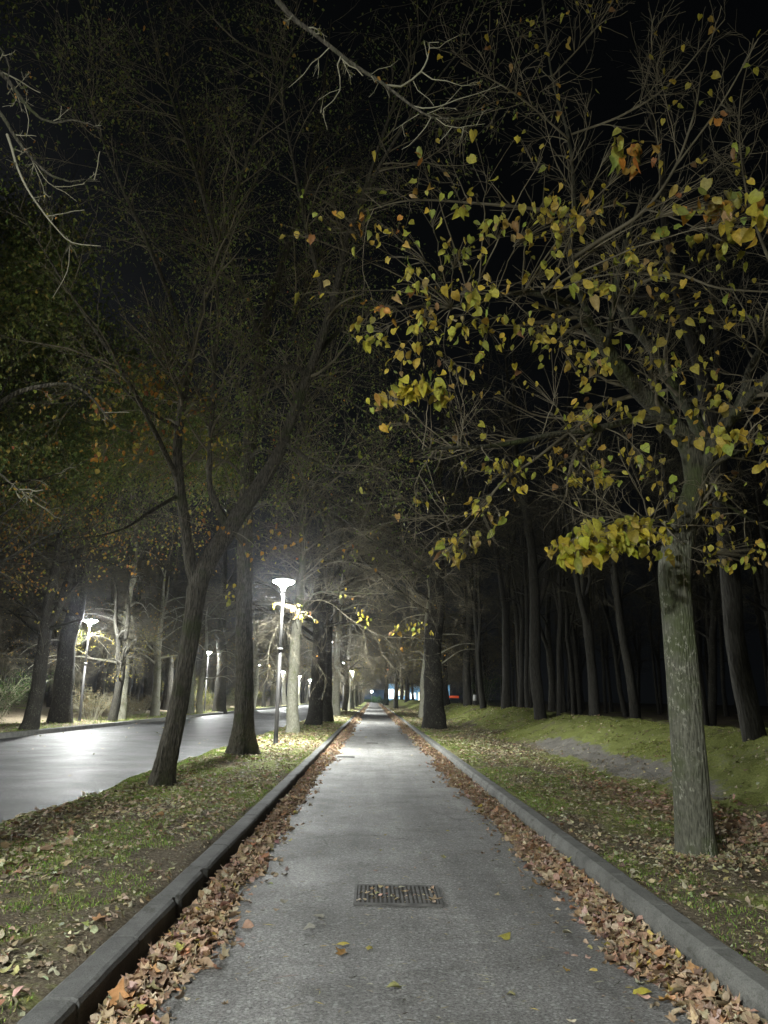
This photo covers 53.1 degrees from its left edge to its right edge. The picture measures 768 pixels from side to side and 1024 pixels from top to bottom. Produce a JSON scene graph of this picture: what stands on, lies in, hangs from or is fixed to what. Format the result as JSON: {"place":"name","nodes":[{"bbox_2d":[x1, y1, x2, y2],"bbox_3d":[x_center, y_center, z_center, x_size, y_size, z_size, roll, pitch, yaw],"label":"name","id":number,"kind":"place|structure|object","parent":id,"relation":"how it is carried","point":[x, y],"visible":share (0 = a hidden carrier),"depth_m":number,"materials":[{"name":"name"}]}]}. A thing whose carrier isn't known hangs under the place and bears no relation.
{"place":"outdoors","nodes":[
{"label":"outdoors","id":0,"kind":"place"},
{"bbox_2d":[0,701,350,821],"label":"road","id":1,"kind":"structure","parent":0,"point":[35,771],"depth_m":20.07,"materials":[{"name":"asphalt"}]},
{"bbox_2d":[0,691,767,1023],"bbox_3d":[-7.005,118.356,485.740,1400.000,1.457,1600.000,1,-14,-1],"label":"ground","id":2,"kind":"structure","parent":0,"point":[748,791],"depth_m":9.12,"materials":[{"name":"plant"}]},
{"bbox_2d":[0,599,51,702],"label":"roadside tree","id":3,"kind":"object","parent":2,"relation":"on","point":[14,649],"visible":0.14,"depth_m":67.37,"materials":[{"name":"brown plant"}]},
{"bbox_2d":[0,665,52,716],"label":"shrub","id":4,"kind":"object","parent":2,"relation":"on","point":[14,689],"visible":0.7,"depth_m":38.83,"materials":[{"name":"green plant"}]},
{"bbox_2d":[0,549,55,692],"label":"roadside tree","id":5,"kind":"object","parent":2,"relation":"on","point":[5,655],"visible":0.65,"depth_m":42.61,"materials":[{"name":"brown plant"}]},
{"bbox_2d":[0,531,91,706],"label":"roadside tree","id":6,"kind":"object","parent":2,"relation":"on","point":[5,642],"visible":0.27,"depth_m":52.22,"materials":[{"name":"brown plant"}]},
{"bbox_2d":[0,526,126,706],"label":"roadside tree","id":7,"kind":"object","parent":2,"relation":"on","point":[49,697],"visible":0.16,"depth_m":56.17,"materials":[{"name":"brown plant"}]},
{"bbox_2d":[0,0,137,471],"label":"evergreen tree","id":8,"kind":"object","parent":2,"relation":"on","point":[25,280],"visible":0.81,"depth_m":19.10,"materials":[{"name":"green plant"}]},
{"bbox_2d":[78,620,96,721],"bbox_3d":[-14.926,7.937,38.303,0.670,5.265,0.670,2,-14,-2],"label":"street lamp","id":9,"kind":"object","parent":2,"relation":"on","point":[82,690],"visible":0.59,"depth_m":38.20,"materials":[{"name":"metal"}]},
{"bbox_2d":[0,471,177,729],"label":"roadside tree","id":10,"kind":"object","parent":2,"relation":"on","point":[48,619],"visible":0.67,"depth_m":30.61,"materials":[{"name":"brown plant"}]},
{"bbox_2d":[4,542,182,719],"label":"roadside tree","id":11,"kind":"object","parent":2,"relation":"on","point":[123,708],"visible":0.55,"depth_m":43.06,"materials":[{"name":"dark twig"},{"name":"dark bark"},{"name":"leaf"}]},
{"bbox_2d":[30,584,163,703],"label":"roadside tree","id":12,"kind":"object","parent":2,"relation":"on","point":[80,676],"visible":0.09,"depth_m":68.05,"materials":[{"name":"brown plant"}]},
{"bbox_2d":[73,684,131,719],"bbox_3d":[-15.560,9.970,40.910,3.905,2.232,3.093,1,-14,-1],"label":"shrub","id":13,"kind":"object","parent":2,"relation":"on","point":[91,708],"visible":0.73,"depth_m":40.82,"materials":[{"name":"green plant"}]},
{"bbox_2d":[0,392,213,723],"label":"roadside tree","id":14,"kind":"object","parent":2,"relation":"on","point":[61,710],"visible":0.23,"depth_m":36.91,"materials":[{"name":"brown plant"}]},
{"bbox_2d":[0,273,236,622],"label":"evergreen tree","id":15,"kind":"object","parent":2,"relation":"on","point":[60,433],"visible":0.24,"depth_m":27.59,"materials":[{"name":"green plant"}]},
{"bbox_2d":[57,559,180,721],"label":"roadside tree","id":16,"kind":"object","parent":2,"relation":"on","point":[122,651],"visible":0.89,"depth_m":40.50,"materials":[{"name":"brown plant"}]},
{"bbox_2d":[50,557,193,708],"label":"roadside tree","id":17,"kind":"object","parent":2,"relation":"on","point":[101,677],"visible":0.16,"depth_m":57.29,"materials":[{"name":"brown plant"}]},
{"bbox_2d":[25,533,235,711],"bbox_3d":[-18.783,8.146,57.508,16.201,13.695,10.652,5,-14,-15],"label":"roadside tree","id":18,"kind":"object","parent":2,"relation":"on","point":[137,606],"visible":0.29,"depth_m":56.57,"materials":[{"name":"brown plant"}]},
{"bbox_2d":[0,153,272,637],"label":"evergreen tree","id":19,"kind":"object","parent":2,"relation":"on","point":[6,461],"visible":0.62,"depth_m":25.43,"materials":[{"name":"green plant"}]},
{"bbox_2d":[0,706,274,731],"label":"grass tufts","id":20,"kind":"object","parent":2,"relation":"on","point":[143,717],"visible":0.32,"depth_m":40.88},
{"bbox_2d":[90,555,202,698],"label":"roadside tree","id":21,"kind":"object","parent":2,"relation":"on","point":[146,687],"visible":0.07,"depth_m":61.30,"materials":[{"name":"brown plant"}]},
{"bbox_2d":[78,556,221,715],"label":"roadside tree","id":22,"kind":"object","parent":2,"relation":"on","point":[155,707],"visible":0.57,"depth_m":51.42,"materials":[{"name":"brown plant"}]},
{"bbox_2d":[0,704,308,738],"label":"kerb","id":23,"kind":"structure","parent":2,"relation":"on","point":[43,731],"depth_m":34.30,"materials":[{"name":"concrete"}]},
{"bbox_2d":[86,524,235,710],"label":"roadside tree","id":24,"kind":"object","parent":2,"relation":"on","point":[150,690],"visible":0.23,"depth_m":61.79,"materials":[{"name":"brown plant"}]},
{"bbox_2d":[91,555,233,709],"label":"roadside tree","id":25,"kind":"object","parent":2,"relation":"on","point":[167,692],"visible":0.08,"depth_m":65.67,"materials":[{"name":"brown plant"}]},
{"bbox_2d":[0,708,359,1018],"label":"leaf litter","id":26,"kind":"object","parent":2,"relation":"on","point":[47,847],"visible":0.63,"depth_m":8.67,"materials":[{"name":"plant"}]},
{"bbox_2d":[16,704,365,1023],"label":"kerb","id":27,"kind":"structure","parent":2,"relation":"on","point":[78,994],"depth_m":4.95,"materials":[{"name":"concrete"}]},
{"bbox_2d":[147,573,234,713],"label":"roadside tree","id":28,"kind":"object","parent":2,"relation":"on","point":[191,709],"visible":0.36,"depth_m":56.91,"materials":[{"name":"brown plant"}]},
{"bbox_2d":[165,608,263,712],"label":"roadside tree","id":29,"kind":"object","parent":2,"relation":"on","point":[200,684],"visible":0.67,"depth_m":60.65,"materials":[{"name":"brown plant"}]},
{"bbox_2d":[97,513,343,713],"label":"roadside tree","id":30,"kind":"object","parent":2,"relation":"on","point":[219,705],"visible":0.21,"depth_m":65.74,"materials":[{"name":"brown plant"}]},
{"bbox_2d":[173,592,271,707],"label":"roadside tree","id":31,"kind":"object","parent":2,"relation":"on","point":[234,664],"visible":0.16,"depth_m":79.42,"materials":[{"name":"brown plant"}]},
{"bbox_2d":[160,551,287,697],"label":"roadside tree","id":32,"kind":"object","parent":2,"relation":"on","point":[199,663],"visible":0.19,"depth_m":78.19,"materials":[{"name":"brown plant"}]},
{"bbox_2d":[88,703,368,1023],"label":"leaf drift","id":33,"kind":"object","parent":2,"relation":"on","point":[181,948],"visible":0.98,"depth_m":5.35,"materials":[{"name":"plant"}]},
{"bbox_2d":[106,976,128,1007],"bbox_3d":[-1.351,2.445,3.908,0.111,0.152,0.048,7,-15,-21],"label":"fallen leaf","id":34,"kind":"object","parent":33,"relation":"on","point":[115,991],"visible":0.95,"depth_m":3.92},
{"bbox_2d":[4,0,454,754],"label":"straight tree","id":35,"kind":"object","parent":2,"relation":"on","point":[242,738],"visible":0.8,"depth_m":20.34,"materials":[{"name":"brown plant"}]},
{"bbox_2d":[209,612,289,708],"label":"roadside tree","id":36,"kind":"object","parent":2,"relation":"on","point":[256,673],"visible":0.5,"depth_m":83.90,"materials":[{"name":"brown plant"}]},
{"bbox_2d":[0,0,500,519],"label":"overhanging tree","id":37,"kind":"object","parent":2,"relation":"on","point":[294,20],"visible":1,"depth_m":6.01,"materials":[{"name":"grey plant"}]},
{"bbox_2d":[233,626,311,705],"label":"roadside tree","id":38,"kind":"object","parent":2,"relation":"on","point":[272,699],"visible":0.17,"depth_m":107.68,"materials":[{"name":"brown plant"}]},
{"bbox_2d":[258,637,288,706],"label":"roadside tree","id":39,"kind":"object","parent":2,"relation":"on","point":[263,694],"visible":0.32,"depth_m":98.27,"materials":[{"name":"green plant"}]},
{"bbox_2d":[272,578,293,743],"bbox_3d":[-3.250,4.665,23.931,0.670,5.265,0.670,-11,-18,40],"label":"street lamp","id":40,"kind":"object","parent":2,"relation":"on","point":[283,583],"visible":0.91,"depth_m":23.90,"materials":[{"name":"metal"}]},
{"bbox_2d":[0,0,568,786],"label":"leaning tree","id":41,"kind":"object","parent":2,"relation":"on","point":[198,572],"visible":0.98,"depth_m":12.88,"materials":[{"name":"brown plant"}]},
{"bbox_2d":[176,453,419,725],"bbox_3d":[-3.473,4.105,41.202,12.578,14.752,11.641,9,-16,-30],"label":"avenue tree","id":42,"kind":"object","parent":2,"relation":"on","point":[315,713],"visible":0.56,"depth_m":40.48,"materials":[{"name":"twig bark"},{"name":"pale bark"}]},
{"bbox_2d":[219,515,404,721],"bbox_3d":[-4.453,6.006,45.612,10.067,12.944,15.312,9,-16,-30],"label":"avenue tree","id":43,"kind":"object","parent":2,"relation":"on","point":[328,715],"visible":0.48,"depth_m":45.44,"materials":[{"name":"brown plant"}]},
{"bbox_2d":[300,616,385,710],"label":"avenue tree","id":44,"kind":"object","parent":2,"relation":"on","point":[345,704],"visible":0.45,"depth_m":80.43,"materials":[{"name":"brown plant"}]},
{"bbox_2d":[283,575,410,715],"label":"avenue tree","id":45,"kind":"object","parent":2,"relation":"on","point":[337,678],"visible":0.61,"depth_m":60.03,"materials":[{"name":"brown plant"}]},
{"bbox_2d":[300,613,393,709],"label":"avenue tree","id":46,"kind":"object","parent":2,"relation":"on","point":[348,654],"visible":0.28,"depth_m":86.28,"materials":[{"name":"brown plant"}]},
{"bbox_2d":[187,380,525,729],"bbox_3d":[0.895,2.110,41.487,14.809,19.040,22.525,-7,-16,31],"label":"avenue tree","id":47,"kind":"object","parent":2,"relation":"on","point":[434,715],"visible":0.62,"depth_m":39.76,"materials":[{"name":"brown plant"}]},
{"bbox_2d":[340,642,386,707],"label":"avenue tree","id":48,"kind":"object","parent":2,"relation":"on","point":[352,705],"visible":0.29,"depth_m":102.73,"materials":[{"name":"brown plant"}]},
{"bbox_2d":[252,269,490,733],"bbox_3d":[-1.078,-1.541,30.222,10.324,20.352,9.821,1,-14,-1],"label":"avenue tree","id":49,"kind":"object","parent":2,"relation":"on","point":[292,721],"visible":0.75,"depth_m":29.21,"materials":[{"name":"grey plant"}]},
{"bbox_2d":[368,625,414,704],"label":"avenue tree","id":50,"kind":"object","parent":2,"relation":"on","point":[386,695],"visible":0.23,"depth_m":154.15,"materials":[{"name":"brown plant"}]},
{"bbox_2d":[369,617,420,708],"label":"avenue tree","id":51,"kind":"object","parent":2,"relation":"on","point":[395,702],"visible":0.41,"depth_m":107.93,"materials":[{"name":"brown plant"}]},
{"bbox_2d":[382,581,474,705],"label":"woodland tree","id":52,"kind":"object","parent":2,"relation":"on","point":[446,698],"visible":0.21,"depth_m":73.74,"materials":[{"name":"brown plant"}]},
{"bbox_2d":[364,570,494,717],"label":"avenue tree","id":53,"kind":"object","parent":2,"relation":"on","point":[420,715],"visible":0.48,"depth_m":60.46,"materials":[{"name":"brown plant"}]},
{"bbox_2d":[394,616,472,695],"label":"avenue tree","id":54,"kind":"object","parent":2,"relation":"on","point":[451,675],"visible":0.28,"depth_m":83.98,"materials":[{"name":"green plant"}]},
{"bbox_2d":[409,412,519,705],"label":"woodland tree","id":55,"kind":"object","parent":2,"relation":"on","point":[467,696],"visible":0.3,"depth_m":60.71,"materials":[{"name":"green plant"}]},
{"bbox_2d":[418,580,524,704],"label":"woodland tree","id":56,"kind":"object","parent":2,"relation":"on","point":[475,668],"visible":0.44,"depth_m":67.42,"materials":[{"name":"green plant"}]},
{"bbox_2d":[445,569,497,704],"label":"woodland tree","id":57,"kind":"object","parent":2,"relation":"on","point":[472,674],"visible":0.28,"depth_m":83.80,"materials":[{"name":"brown plant"}]},
{"bbox_2d":[445,497,515,708],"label":"woodland tree","id":58,"kind":"object","parent":2,"relation":"on","point":[478,629],"visible":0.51,"depth_m":52.23,"materials":[{"name":"brown plant"}]},
{"bbox_2d":[455,609,513,704],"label":"woodland tree","id":59,"kind":"object","parent":2,"relation":"on","point":[487,673],"visible":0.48,"depth_m":83.80,"materials":[{"name":"brown plant"}]},
{"bbox_2d":[422,433,594,708],"bbox_3d":[7.099,2.991,45.788,11.250,17.472,6.879,-2,-14,11],"label":"woodland tree","id":60,"kind":"object","parent":2,"relation":"on","point":[506,686],"visible":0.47,"depth_m":45.11,"materials":[{"name":"brown plant"}]},
{"bbox_2d":[461,481,558,707],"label":"woodland tree","id":61,"kind":"object","parent":2,"relation":"on","point":[516,622],"visible":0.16,"depth_m":51.67,"materials":[{"name":"brown plant"}]},
{"bbox_2d":[495,462,545,707],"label":"woodland tree","id":62,"kind":"object","parent":2,"relation":"on","point":[526,658],"visible":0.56,"depth_m":42.90,"materials":[{"name":"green plant"}]},
{"bbox_2d":[495,500,545,708],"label":"woodland tree","id":63,"kind":"object","parent":2,"relation":"on","point":[530,693],"visible":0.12,"depth_m":59.71,"materials":[{"name":"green plant"}]},
{"bbox_2d":[435,324,607,719],"bbox_3d":[7.445,0.211,37.989,9.883,20.091,7.465,6,-15,-21],"label":"woodland tree","id":64,"kind":"object","parent":2,"relation":"on","point":[537,691],"visible":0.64,"depth_m":37.32,"materials":[{"name":"brown plant"}]},
{"bbox_2d":[488,478,555,707],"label":"woodland tree","id":65,"kind":"object","parent":2,"relation":"on","point":[521,672],"visible":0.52,"depth_m":43.90,"materials":[{"name":"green plant"}]},
{"bbox_2d":[279,0,767,857],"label":"lime tree","id":66,"kind":"object","parent":2,"relation":"on","point":[699,448],"visible":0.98,"depth_m":7.60,"materials":[{"name":"yellow plant"}]},
{"bbox_2d":[501,489,591,710],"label":"woodland tree","id":67,"kind":"object","parent":2,"relation":"on","point":[546,638],"visible":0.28,"depth_m":44.70,"materials":[{"name":"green plant"}]},
{"bbox_2d":[518,440,584,715],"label":"woodland tree","id":68,"kind":"object","parent":2,"relation":"on","point":[558,600],"visible":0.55,"depth_m":36.73,"materials":[{"name":"brown plant"}]},
{"bbox_2d":[540,535,579,711],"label":"woodland tree","id":69,"kind":"object","parent":2,"relation":"on","point":[564,708],"visible":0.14,"depth_m":65.27,"materials":[{"name":"brown plant"}]},
{"bbox_2d":[513,524,621,713],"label":"woodland tree","id":70,"kind":"object","parent":2,"relation":"on","point":[577,676],"visible":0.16,"depth_m":58.05,"materials":[{"name":"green plant"}]},
{"bbox_2d":[378,703,767,1023],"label":"leaf drift","id":71,"kind":"object","parent":2,"relation":"on","point":[637,947],"visible":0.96,"depth_m":5.55,"materials":[{"name":"plant"}]},
{"bbox_2d":[382,704,767,1023],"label":"kerb","id":72,"kind":"structure","parent":2,"relation":"on","point":[737,973],"depth_m":5.58,"materials":[{"name":"concrete"}]},
{"bbox_2d":[540,497,610,713],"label":"woodland tree","id":73,"kind":"object","parent":2,"relation":"on","point":[568,625],"visible":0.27,"depth_m":48.08,"materials":[{"name":"brown plant"}]},
{"bbox_2d":[389,703,767,973],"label":"leaf litter","id":74,"kind":"object","parent":2,"relation":"on","point":[634,804],"visible":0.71,"depth_m":11.14,"materials":[{"name":"plant"}]},
{"bbox_2d":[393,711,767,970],"bbox_3d":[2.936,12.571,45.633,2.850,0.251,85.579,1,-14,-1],"label":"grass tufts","id":75,"kind":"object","parent":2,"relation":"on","point":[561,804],"visible":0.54,"depth_m":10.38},
{"bbox_2d":[526,387,637,715],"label":"woodland tree","id":76,"kind":"object","parent":2,"relation":"on","point":[582,587],"visible":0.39,"depth_m":32.35,"materials":[{"name":"brown plant"}]},
{"bbox_2d":[563,507,611,641],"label":"woodland tree","id":77,"kind":"object","parent":2,"relation":"on","point":[592,601],"visible":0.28,"depth_m":48.36,"materials":[{"name":"brown plant"}]},
{"bbox_2d":[496,403,680,718],"bbox_3d":[7.884,1.609,28.738,7.401,12.464,4.823,1,-14,2],"label":"woodland tree","id":78,"kind":"object","parent":2,"relation":"on","point":[633,699],"visible":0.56,"depth_m":28.39,"materials":[{"name":"brown plant"}]},
{"bbox_2d":[411,703,767,825],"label":"bank moss","id":79,"kind":"object","parent":2,"relation":"on","point":[617,722],"visible":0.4,"depth_m":24.21,"materials":[{"name":"green plant"}]},
{"bbox_2d":[536,490,653,711],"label":"woodland tree","id":80,"kind":"object","parent":2,"relation":"on","point":[634,563],"visible":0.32,"depth_m":51.01,"materials":[{"name":"brown plant"}]},
{"bbox_2d":[566,564,636,713],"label":"woodland tree","id":81,"kind":"object","parent":2,"relation":"on","point":[602,649],"visible":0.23,"depth_m":65.32,"materials":[{"name":"brown plant"}]},
{"bbox_2d":[577,576,641,711],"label":"woodland tree","id":82,"kind":"object","parent":2,"relation":"on","point":[607,658],"visible":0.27,"depth_m":77.36,"materials":[{"name":"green plant"}]},
{"bbox_2d":[575,546,656,716],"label":"woodland tree","id":83,"kind":"object","parent":2,"relation":"on","point":[617,660],"visible":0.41,"depth_m":53.98,"materials":[{"name":"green plant"}]},
{"bbox_2d":[610,605,656,710],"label":"woodland tree","id":84,"kind":"object","parent":2,"relation":"on","point":[638,656],"visible":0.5,"depth_m":95.78,"materials":[{"name":"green plant"}]},
{"bbox_2d":[624,575,663,712],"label":"woodland tree","id":85,"kind":"object","parent":2,"relation":"on","point":[657,657],"visible":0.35,"depth_m":76.25,"materials":[{"name":"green plant"}]},
{"bbox_2d":[630,559,662,713],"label":"woodland tree","id":86,"kind":"object","parent":2,"relation":"on","point":[653,663],"visible":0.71,"depth_m":68.64,"materials":[{"name":"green plant"}]},
{"bbox_2d":[538,6,767,741],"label":"woodland tree","id":87,"kind":"object","parent":2,"relation":"on","point":[751,724],"visible":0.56,"depth_m":16.27,"materials":[{"name":"brown plant"}]},
{"bbox_2d":[623,468,698,719],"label":"woodland tree","id":88,"kind":"object","parent":2,"relation":"on","point":[652,573],"visible":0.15,"depth_m":45.00,"materials":[{"name":"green plant"}]},
{"bbox_2d":[616,369,714,725],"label":"woodland tree","id":89,"kind":"object","parent":2,"relation":"on","point":[665,469],"visible":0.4,"depth_m":25.15,"materials":[{"name":"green plant"}]},
{"bbox_2d":[640,407,716,612],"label":"woodland tree","id":90,"kind":"object","parent":2,"relation":"on","point":[672,502],"visible":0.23,"depth_m":34.03,"materials":[{"name":"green plant"}]},
{"bbox_2d":[656,450,710,666],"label":"woodland tree","id":91,"kind":"object","parent":2,"relation":"on","point":[696,613],"visible":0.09,"depth_m":39.70,"materials":[{"name":"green plant"}]},
{"bbox_2d":[620,835,767,875],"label":"leaf litter","id":92,"kind":"object","parent":2,"relation":"on","point":[723,858],"visible":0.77,"depth_m":7.43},
{"bbox_2d":[692,567,723,705],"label":"woodland tree","id":93,"kind":"object","parent":2,"relation":"on","point":[705,665],"visible":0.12,"depth_m":77.98,"materials":[{"name":"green plant"}]},
{"bbox_2d":[650,477,767,725],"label":"woodland tree","id":94,"kind":"object","parent":2,"relation":"on","point":[710,621],"visible":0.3,"depth_m":35.86,"materials":[{"name":"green plant"}]},
{"bbox_2d":[671,409,767,674],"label":"woodland tree","id":95,"kind":"object","parent":2,"relation":"on","point":[763,590],"visible":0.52,"depth_m":33.61,"materials":[{"name":"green plant"}]},
{"bbox_2d":[697,507,748,715],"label":"woodland tree","id":96,"kind":"object","parent":2,"relation":"on","point":[723,690],"visible":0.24,"depth_m":60.55,"materials":[{"name":"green plant"}]},
{"bbox_2d":[711,471,767,632],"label":"woodland tree","id":97,"kind":"object","parent":2,"relation":"on","point":[761,571],"visible":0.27,"depth_m":42.71,"materials":[{"name":"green plant"}]},
{"bbox_2d":[727,403,767,702],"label":"woodland tree","id":98,"kind":"object","parent":2,"relation":"on","point":[761,633],"visible":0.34,"depth_m":40.33,"materials":[{"name":"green plant"}]},
{"bbox_2d":[0,0,767,705],"label":"sky","id":99,"kind":"structure","parent":0,"point":[614,87],"materials":[{"name":"black"}]},
{"bbox_2d":[85,703,696,1023],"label":"path","id":100,"kind":"structure","parent":0,"point":[562,995],"depth_m":5.43,"materials":[{"name":"asphalt"}]},
{"bbox_2d":[353,884,443,906],"bbox_3d":[0.111,3.198,6.411,0.720,0.022,0.640,1,-14,-1],"label":"drain grate","id":101,"kind":"object","parent":100,"relation":"on","point":[409,899],"visible":0.95,"depth_m":6.36,"materials":[{"name":"metal"}]},
{"bbox_2d":[148,719,653,1022],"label":"path litter","id":102,"kind":"object","parent":100,"relation":"on","point":[276,909],"visible":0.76,"depth_m":6.37,"materials":[{"name":"brown plant"}]},
{"bbox_2d":[195,721,666,1023],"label":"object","id":103,"kind":"object","parent":100,"relation":"on","point":[410,909],"visible":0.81,"depth_m":5.69,"materials":[{"name":"brown plant"}]},
{"bbox_2d":[460,673,501,704],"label":"shrub","id":104,"kind":"object","parent":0,"point":[494,683],"visible":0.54,"depth_m":71.90,"materials":[{"name":"green plant"}]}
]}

